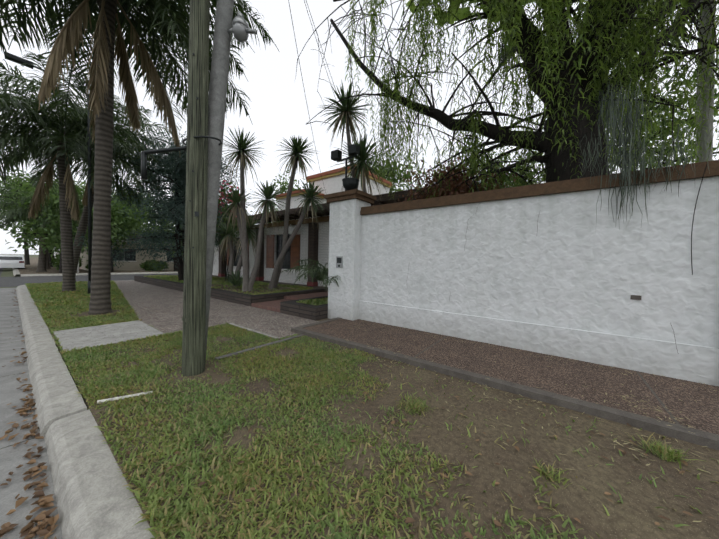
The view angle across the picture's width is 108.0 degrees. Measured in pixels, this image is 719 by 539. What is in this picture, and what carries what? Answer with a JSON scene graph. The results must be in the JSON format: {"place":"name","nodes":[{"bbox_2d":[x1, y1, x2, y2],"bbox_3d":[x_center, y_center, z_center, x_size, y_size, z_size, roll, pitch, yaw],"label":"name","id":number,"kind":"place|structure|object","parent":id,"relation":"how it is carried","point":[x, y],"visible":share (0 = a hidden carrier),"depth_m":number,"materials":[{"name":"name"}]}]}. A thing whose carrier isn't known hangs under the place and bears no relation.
{"place":"outdoors","nodes":[
{"label":"outdoors","id":0,"kind":"place"},
{"bbox_2d":[0,254,38,448],"bbox_3d":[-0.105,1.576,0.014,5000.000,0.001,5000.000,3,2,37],"label":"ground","id":1,"kind":"structure","parent":0,"point":[7,272],"depth_m":20.54,"materials":[{"name":"grey concrete"}]},
{"bbox_2d":[0,51,158,291],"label":"palm","id":2,"kind":"object","parent":1,"relation":"on","point":[8,106],"depth_m":9.77,"materials":[{"name":"green plant"}]},
{"bbox_2d":[27,153,81,223],"bbox_3d":[-11.746,-3.156,10.075,1.869,2.797,0.463,1,2,0],"label":"dry palm","id":3,"kind":"object","parent":2,"relation":"attached to","point":[41,188],"depth_m":10.06,"materials":[{"name":"brown plant"}]},
{"bbox_2d":[0,72,179,282],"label":"palm","id":4,"kind":"object","parent":1,"relation":"on","point":[47,157],"depth_m":12.69,"materials":[{"name":"green plant"}]},
{"bbox_2d":[82,164,93,206],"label":"dry palm","id":5,"kind":"object","parent":4,"relation":"attached to","point":[85,199],"depth_m":12.17,"materials":[{"name":"brown plant"}]},
{"bbox_2d":[0,0,278,314],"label":"palm","id":6,"kind":"object","parent":1,"relation":"on","point":[165,29],"depth_m":6.79,"materials":[{"name":"green plant"}]},
{"bbox_2d":[38,0,179,152],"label":"dry palm","id":7,"kind":"object","parent":6,"relation":"attached to","point":[71,36],"depth_m":5.98,"materials":[{"name":"brown plant"}]},
{"bbox_2d":[0,192,50,268],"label":"tree","id":8,"kind":"object","parent":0,"point":[11,213],"depth_m":24.77,"materials":[{"name":"green plant"}]},
{"bbox_2d":[0,288,62,538],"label":"road gutter","id":9,"kind":"object","parent":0,"point":[12,458],"depth_m":2.21,"materials":[{"name":"concrete"}]},
{"bbox_2d":[0,289,58,538],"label":"fallen leaves","id":10,"kind":"object","parent":9,"relation":"on","point":[30,531],"visible":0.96,"depth_m":1.73,"materials":[{"name":"brown plant"}]},
{"bbox_2d":[0,307,163,338],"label":"palm litter","id":11,"kind":"object","parent":9,"relation":"on","point":[82,321],"visible":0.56,"depth_m":6.01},
{"bbox_2d":[0,186,76,271],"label":"tree","id":12,"kind":"object","parent":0,"point":[9,216],"depth_m":20.36,"materials":[{"name":"green plant"}]},
{"bbox_2d":[0,268,177,286],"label":"road","id":13,"kind":"structure","parent":0,"point":[12,281],"depth_m":17.04,"materials":[{"name":"grey asphalt"}]},
{"bbox_2d":[0,255,24,268],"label":"white parked car","id":14,"kind":"object","parent":13,"relation":"on","point":[11,261],"visible":0.92,"depth_m":24.16,"materials":[{"name":"paint"}]},
{"bbox_2d":[12,268,177,538],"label":"kerb","id":15,"kind":"structure","parent":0,"point":[93,495],"depth_m":1.93,"materials":[{"name":"concrete"}]},
{"bbox_2d":[37,0,373,191],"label":"overhead wires","id":16,"kind":"object","parent":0,"point":[300,69],"visible":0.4,"depth_m":6.71,"materials":[{"name":"metal"}]},
{"bbox_2d":[218,222,318,285],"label":"porch columns","id":17,"kind":"structure","parent":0,"point":[313,229],"depth_m":12.33,"materials":[{"name":"white paint"}]},
{"bbox_2d":[216,216,328,235],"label":"house beam","id":18,"kind":"structure","parent":17,"relation":"on","point":[306,221],"depth_m":12.88,"materials":[{"name":"brown wood"}]},
{"bbox_2d":[282,258,341,291],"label":"potted fern","id":19,"kind":"object","parent":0,"point":[325,276],"depth_m":7.12,"materials":[{"name":"green plant"}]},
{"bbox_2d":[320,79,391,192],"bbox_3d":[-0.152,-3.086,7.902,2.609,5.107,1.948,3,2,37],"label":"yucca","id":20,"kind":"object","parent":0,"point":[364,154],"depth_m":7.85,"materials":[{"name":"green plant"}]},
{"bbox_2d":[330,111,386,199],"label":"dead yucca leaves","id":21,"kind":"object","parent":20,"relation":"attached to","point":[351,125],"visible":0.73,"depth_m":7.96,"materials":[{"name":"brown plant"}]},
{"bbox_2d":[0,0,718,254],"label":"sky","id":22,"kind":"structure","parent":0,"point":[279,111],"materials":[{"name":"white"}]},
{"bbox_2d":[18,257,718,538],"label":"lot soil","id":23,"kind":"structure","parent":0,"point":[637,513],"depth_m":1.93,"materials":[{"name":"brown soil"}]},
{"bbox_2d":[0,183,32,264],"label":"tree","id":24,"kind":"object","parent":23,"relation":"on","point":[27,257],"depth_m":35.69,"materials":[{"name":"green plant"}]},
{"bbox_2d":[0,168,58,245],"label":"tree","id":25,"kind":"object","parent":23,"relation":"on","point":[23,181],"depth_m":21.97,"materials":[{"name":"green plant"}]},
{"bbox_2d":[10,220,59,256],"bbox_3d":[-33.185,-3.865,29.172,6.580,7.452,6.977,3,2,37],"label":"tree","id":26,"kind":"object","parent":23,"relation":"on","point":[11,234],"depth_m":27.60,"materials":[{"name":"green plant"}]},
{"bbox_2d":[0,176,82,266],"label":"tree","id":27,"kind":"object","parent":23,"relation":"on","point":[13,202],"depth_m":29.80,"materials":[{"name":"plant"}]},
{"bbox_2d":[0,175,85,247],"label":"tree","id":28,"kind":"object","parent":23,"relation":"on","point":[6,229],"depth_m":30.44,"materials":[{"name":"green plant"}]},
{"bbox_2d":[5,52,91,293],"bbox_3d":[-10.399,-2.862,8.874,0.220,7.580,1.871,3,2,37],"label":"street lamp","id":29,"kind":"object","parent":23,"relation":"on","point":[15,59],"visible":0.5,"depth_m":9.53,"materials":[{"name":"metal"}]},
{"bbox_2d":[5,182,114,272],"bbox_3d":[-24.059,-3.429,20.759,7.068,7.492,6.683,3,2,37],"label":"tree","id":30,"kind":"object","parent":23,"relation":"on","point":[53,200],"depth_m":19.69,"materials":[{"name":"green plant"}]},
{"bbox_2d":[25,280,125,306],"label":"grass","id":31,"kind":"structure","parent":23,"relation":"on","point":[48,294],"depth_m":9.34,"materials":[{"name":"green plant"}]},
{"bbox_2d":[38,300,157,352],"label":"grass","id":32,"kind":"structure","parent":23,"relation":"on","point":[50,314],"depth_m":5.98,"materials":[{"name":"green plant"}]},
{"bbox_2d":[53,320,163,351],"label":"verge slab","id":33,"kind":"structure","parent":23,"relation":"on","point":[111,332],"depth_m":4.72,"materials":[{"name":"concrete"}]},
{"bbox_2d":[61,323,145,346],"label":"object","id":34,"kind":"object","parent":33,"relation":"on","point":[104,334],"visible":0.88,"depth_m":4.78,"materials":[{"name":"white plant"}]},
{"bbox_2d":[72,199,146,271],"bbox_3d":[-22.617,-3.174,23.598,6.843,6.872,5.593,3,2,37],"label":"tree","id":35,"kind":"object","parent":23,"relation":"on","point":[126,223],"depth_m":23.39,"materials":[{"name":"green plant"}]},
{"bbox_2d":[51,255,168,270],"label":"shrubs","id":36,"kind":"object","parent":23,"relation":"on","point":[147,265],"visible":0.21,"depth_m":26.25,"materials":[{"name":"green plant"}]},
{"bbox_2d":[53,235,182,270],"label":"houses","id":37,"kind":"structure","parent":23,"relation":"on","point":[129,264],"depth_m":26.69,"materials":[{"name":"beige"}]},
{"bbox_2d":[97,391,152,403],"bbox_3d":[-2.354,1.288,2.636,0.422,0.042,0.036,0,2,-31],"label":"strip","id":38,"kind":"object","parent":23,"relation":"on","point":[116,398],"visible":0.58,"depth_m":2.61,"materials":[{"name":"white plastic"}]},
{"bbox_2d":[111,187,165,249],"bbox_3d":[-24.365,-4.631,27.930,8.675,9.442,9.201,3,2,37],"label":"tree","id":39,"kind":"object","parent":23,"relation":"on","point":[134,210],"depth_m":26.80,"materials":[{"name":"green plant"}]},
{"bbox_2d":[72,123,241,280],"bbox_3d":[-8.625,-3.088,12.102,6.463,7.472,6.418,3,2,37],"label":"conifer tree","id":40,"kind":"object","parent":23,"relation":"on","point":[170,162],"depth_m":11.72,"materials":[{"name":"green plant"}]},
{"bbox_2d":[134,201,182,270],"bbox_3d":[-19.181,-3.670,27.393,7.519,7.781,7.323,3,2,37],"label":"tree","id":41,"kind":"object","parent":23,"relation":"on","point":[166,226],"depth_m":25.80,"materials":[{"name":"plant"}]},
{"bbox_2d":[181,0,233,375],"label":"pole","id":42,"kind":"object","parent":23,"relation":"on","point":[194,325],"depth_m":3.16,"materials":[{"name":"wood"}]},
{"bbox_2d":[141,136,221,179],"bbox_3d":[-2.165,-1.372,3.319,0.960,0.541,0.426,1,2,8],"label":"metal bracket","id":43,"kind":"object","parent":42,"relation":"attached to","point":[144,163],"visible":0.75,"depth_m":3.18,"materials":[{"name":"black metal"}]},
{"bbox_2d":[189,53,198,248],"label":"pole fittings","id":44,"kind":"object","parent":42,"relation":"attached to","point":[196,214],"visible":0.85,"depth_m":3.11,"materials":[{"name":"grey metal"}]},
{"bbox_2d":[228,12,256,41],"bbox_3d":[-1.468,-3.024,3.264,0.428,0.305,0.187,1,2,0],"label":"pole luminaire","id":45,"kind":"object","parent":42,"relation":"attached to","point":[240,30],"visible":0.98,"depth_m":3.21,"materials":[{"name":"grey metal"}]},
{"bbox_2d":[114,280,319,338],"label":"sidewalk","id":46,"kind":"structure","parent":23,"relation":"on","point":[165,300],"depth_m":6.76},
{"bbox_2d":[134,275,327,320],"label":"planter walls","id":47,"kind":"structure","parent":23,"relation":"on","point":[306,311],"depth_m":8.28,"materials":[{"name":"brick"}]},
{"bbox_2d":[229,323,277,338],"bbox_3d":[-2.172,1.221,5.216,1.700,0.042,0.060,3,2,37],"label":"concrete edging","id":48,"kind":"object","parent":23,"relation":"on","point":[248,329],"visible":0.57,"depth_m":5.16,"materials":[{"name":"grey concrete"}]},
{"bbox_2d":[215,334,303,359],"bbox_3d":[-1.549,1.262,4.330,0.100,0.042,1.608,3,2,37],"label":"concrete edging","id":49,"kind":"object","parent":23,"relation":"on","point":[252,348],"visible":0.61,"depth_m":4.17,"materials":[{"name":"grey concrete"}]},
{"bbox_2d":[211,283,313,301],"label":"planter soil","id":50,"kind":"structure","parent":23,"relation":"on","point":[264,288],"depth_m":10.26,"materials":[{"name":"soil"}]},
{"bbox_2d":[216,180,246,280],"bbox_3d":[-6.802,-1.985,13.482,2.229,5.172,1.826,3,2,37],"label":"tree","id":51,"kind":"object","parent":50,"relation":"on","point":[225,207],"depth_m":13.28,"materials":[{"name":"green plant"}]},
{"bbox_2d":[214,270,256,285],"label":"strappy clump","id":52,"kind":"object","parent":50,"relation":"on","point":[235,281],"visible":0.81,"depth_m":10.06,"materials":[{"name":"green plant"}]},
{"bbox_2d":[144,275,327,304],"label":"grass blades","id":53,"kind":"object","parent":50,"relation":"on","point":[315,301],"visible":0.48,"depth_m":10.66,"materials":[{"name":"green plant"}]},
{"bbox_2d":[215,214,270,286],"bbox_3d":[-4.974,-0.761,10.832,2.764,3.357,2.051,3,2,37],"label":"yucca","id":54,"kind":"object","parent":50,"relation":"on","point":[229,230],"depth_m":10.78,"materials":[{"name":"green plant"}]},
{"bbox_2d":[214,232,256,263],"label":"dead yucca leaves","id":55,"kind":"object","parent":54,"relation":"attached to","point":[225,241],"visible":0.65,"depth_m":10.81,"materials":[{"name":"brown plant"}]},
{"bbox_2d":[218,125,286,290],"bbox_3d":[-3.962,-2.114,9.436,3.289,6.158,2.070,3,2,37],"label":"yucca","id":56,"kind":"object","parent":50,"relation":"on","point":[243,145],"depth_m":9.42,"materials":[{"name":"green plant"}]},
{"bbox_2d":[220,151,281,235],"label":"dead yucca leaves","id":57,"kind":"object","parent":56,"relation":"attached to","point":[234,210],"visible":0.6,"depth_m":9.47,"materials":[{"name":"brown plant"}]},
{"bbox_2d":[268,135,326,288],"bbox_3d":[-2.355,-1.963,9.501,2.640,5.796,1.770,2,2,9],"label":"yucca","id":58,"kind":"object","parent":50,"relation":"on","point":[286,244],"depth_m":9.55,"materials":[{"name":"green plant"}]},
{"bbox_2d":[279,154,318,226],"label":"dead yucca leaves","id":59,"kind":"object","parent":58,"relation":"attached to","point":[302,168],"visible":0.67,"depth_m":9.43,"materials":[{"name":"brown plant"}]},
{"bbox_2d":[307,271,327,280],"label":"strappy clump","id":60,"kind":"object","parent":50,"relation":"on","point":[317,276],"visible":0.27,"depth_m":9.81,"materials":[{"name":"green plant"}]},
{"bbox_2d":[212,275,327,312],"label":"walk pavers","id":61,"kind":"object","parent":23,"relation":"on","point":[273,305],"visible":0.24,"depth_m":8.64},
{"bbox_2d":[212,222,328,286],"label":"house walls","id":62,"kind":"structure","parent":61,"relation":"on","point":[323,252],"depth_m":13.41,"materials":[{"name":"white paint"}]},
{"bbox_2d":[227,234,299,270],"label":"house windows","id":63,"kind":"structure","parent":62,"relation":"in","point":[292,256],"depth_m":14.32,"materials":[{"name":"brown wood"}]},
{"bbox_2d":[289,226,301,234],"bbox_3d":[-3.212,-1.943,13.077,0.620,0.360,0.324,3,2,37],"label":"air conditioner","id":64,"kind":"object","parent":62,"relation":"attached to","point":[291,229],"visible":0.54,"depth_m":12.99,"materials":[{"name":"white paint"}]},
{"bbox_2d":[275,165,392,220],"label":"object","id":65,"kind":"structure","parent":62,"relation":"on","point":[332,182],"depth_m":16.27,"materials":[{"name":"white paint"}]},
{"bbox_2d":[216,185,482,226],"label":"house roof","id":66,"kind":"structure","parent":62,"relation":"on","point":[378,201],"depth_m":10.44,"materials":[{"name":"brown tile"}]},
{"bbox_2d":[268,170,307,208],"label":"tree","id":67,"kind":"object","parent":23,"relation":"on","point":[284,186],"depth_m":24.06,"materials":[{"name":"green plant"}]},
{"bbox_2d":[348,146,424,192],"bbox_3d":[1.464,-4.893,22.086,8.362,11.450,9.250,3,2,37],"label":"shrub","id":68,"kind":"object","parent":23,"relation":"on","point":[387,177],"depth_m":20.62,"materials":[{"name":"green plant"}]},
{"bbox_2d":[59,322,718,538],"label":"grass","id":69,"kind":"structure","parent":23,"relation":"on","point":[233,477],"depth_m":1.98,"materials":[{"name":"green plant"}]},
{"bbox_2d":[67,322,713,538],"bbox_3d":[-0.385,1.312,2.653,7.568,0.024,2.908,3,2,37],"label":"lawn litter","id":70,"kind":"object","parent":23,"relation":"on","point":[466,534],"depth_m":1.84,"materials":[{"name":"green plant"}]},
{"bbox_2d":[398,156,517,201],"bbox_3d":[2.447,-0.971,7.375,3.574,4.552,3.942,3,2,37],"label":"bush","id":71,"kind":"object","parent":23,"relation":"on","point":[463,188],"depth_m":6.71,"materials":[{"name":"green plant"}]},
{"bbox_2d":[281,323,718,521],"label":"litter","id":72,"kind":"object","parent":23,"relation":"on","point":[561,407],"visible":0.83,"depth_m":2.54,"materials":[{"name":"brown plant"}]},
{"bbox_2d":[456,141,544,188],"bbox_3d":[12.250,-4.840,21.444,11.438,11.854,11.527,3,2,37],"label":"bush","id":73,"kind":"object","parent":23,"relation":"on","point":[508,158],"depth_m":20.39,"materials":[{"name":"green plant"}]},
{"bbox_2d":[291,317,718,449],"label":"pad border","id":74,"kind":"object","parent":23,"relation":"on","point":[677,430],"visible":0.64,"depth_m":2.75,"materials":[{"name":"grey concrete"}]},
{"bbox_2d":[302,319,718,434],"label":"sidewalk","id":75,"kind":"structure","parent":23,"relation":"on","point":[698,407],"depth_m":3.33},
{"bbox_2d":[500,177,537,187],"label":"green shrub","id":76,"kind":"object","parent":23,"relation":"on","point":[520,181],"depth_m":5.72,"materials":[{"name":"green plant"}]},
{"bbox_2d":[328,176,718,385],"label":"boundary wall","id":77,"kind":"structure","parent":23,"relation":"on","point":[569,277],"depth_m":3.98,"materials":[{"name":"paint"}]},
{"bbox_2d":[336,256,342,267],"bbox_3d":[-0.483,-0.174,6.254,0.200,0.280,0.022,3,2,37],"label":"intercom","id":78,"kind":"object","parent":77,"relation":"attached to","point":[339,261],"visible":0.95,"depth_m":6.24,"materials":[{"name":"grey metal"}]},
{"bbox_2d":[331,144,359,190],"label":"floodlights","id":79,"kind":"object","parent":77,"relation":"on","point":[353,151],"visible":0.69,"depth_m":7.31,"materials":[{"name":"metal"}]},
{"bbox_2d":[324,160,718,214],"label":"wall cap","id":80,"kind":"object","parent":77,"relation":"on","point":[586,183],"visible":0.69,"depth_m":4.13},
{"bbox_2d":[342,177,358,190],"bbox_3d":[-0.219,-2.005,6.432,0.430,0.380,0.430,3,2,37],"label":"plant pot","id":81,"kind":"object","parent":80,"relation":"on","point":[349,183],"visible":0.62,"depth_m":6.28,"materials":[{"name":"metal"}]},
{"bbox_2d":[691,164,706,274],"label":"hanging vines","id":82,"kind":"object","parent":80,"relation":"attached to","point":[693,219],"visible":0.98,"depth_m":3.13,"materials":[{"name":"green plant"}]},
{"bbox_2d":[407,212,677,351],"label":"wall cracks","id":83,"kind":"object","parent":77,"relation":"attached to","point":[537,230],"depth_m":4.10,"materials":[{"name":"grey paint"}]},
{"bbox_2d":[630,295,641,299],"bbox_3d":[3.669,0.372,3.469,0.100,0.060,0.010,3,2,37],"label":"wall vent","id":84,"kind":"object","parent":77,"relation":"attached to","point":[635,297],"depth_m":3.47,"materials":[{"name":"grey metal"}]},
{"bbox_2d":[395,391,709,488],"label":"grass tufts","id":85,"kind":"object","parent":23,"relation":"on","point":[667,454],"visible":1,"depth_m":1.99,"materials":[{"name":"green plant"}]},
{"bbox_2d":[528,56,718,178],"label":"tree","id":86,"kind":"object","parent":23,"relation":"on","point":[692,81],"depth_m":12.66,"materials":[{"name":"green plant"}]},
{"bbox_2d":[295,0,718,200],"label":"pepper tree","id":87,"kind":"object","parent":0,"point":[505,7],"depth_m":5.52,"materials":[{"name":"green plant"}]},
{"bbox_2d":[406,0,537,26],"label":"pepper tree leaves","id":88,"kind":"object","parent":87,"relation":"attached to","point":[463,12],"visible":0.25,"depth_m":11.27,"materials":[{"name":"green plant"}]},
{"bbox_2d":[495,32,709,223],"bbox_3d":[3.690,-3.008,4.702,1.207,4.960,3.400,1,2,2],"label":"spanish moss","id":89,"kind":"object","parent":87,"relation":"hanging from","point":[611,108],"visible":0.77,"depth_m":3.43,"materials":[{"name":"plant"}]},
{"bbox_2d":[576,0,718,161],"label":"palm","id":90,"kind":"object","parent":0,"point":[708,123],"depth_m":6.88,"materials":[{"name":"plant"}]}
]}

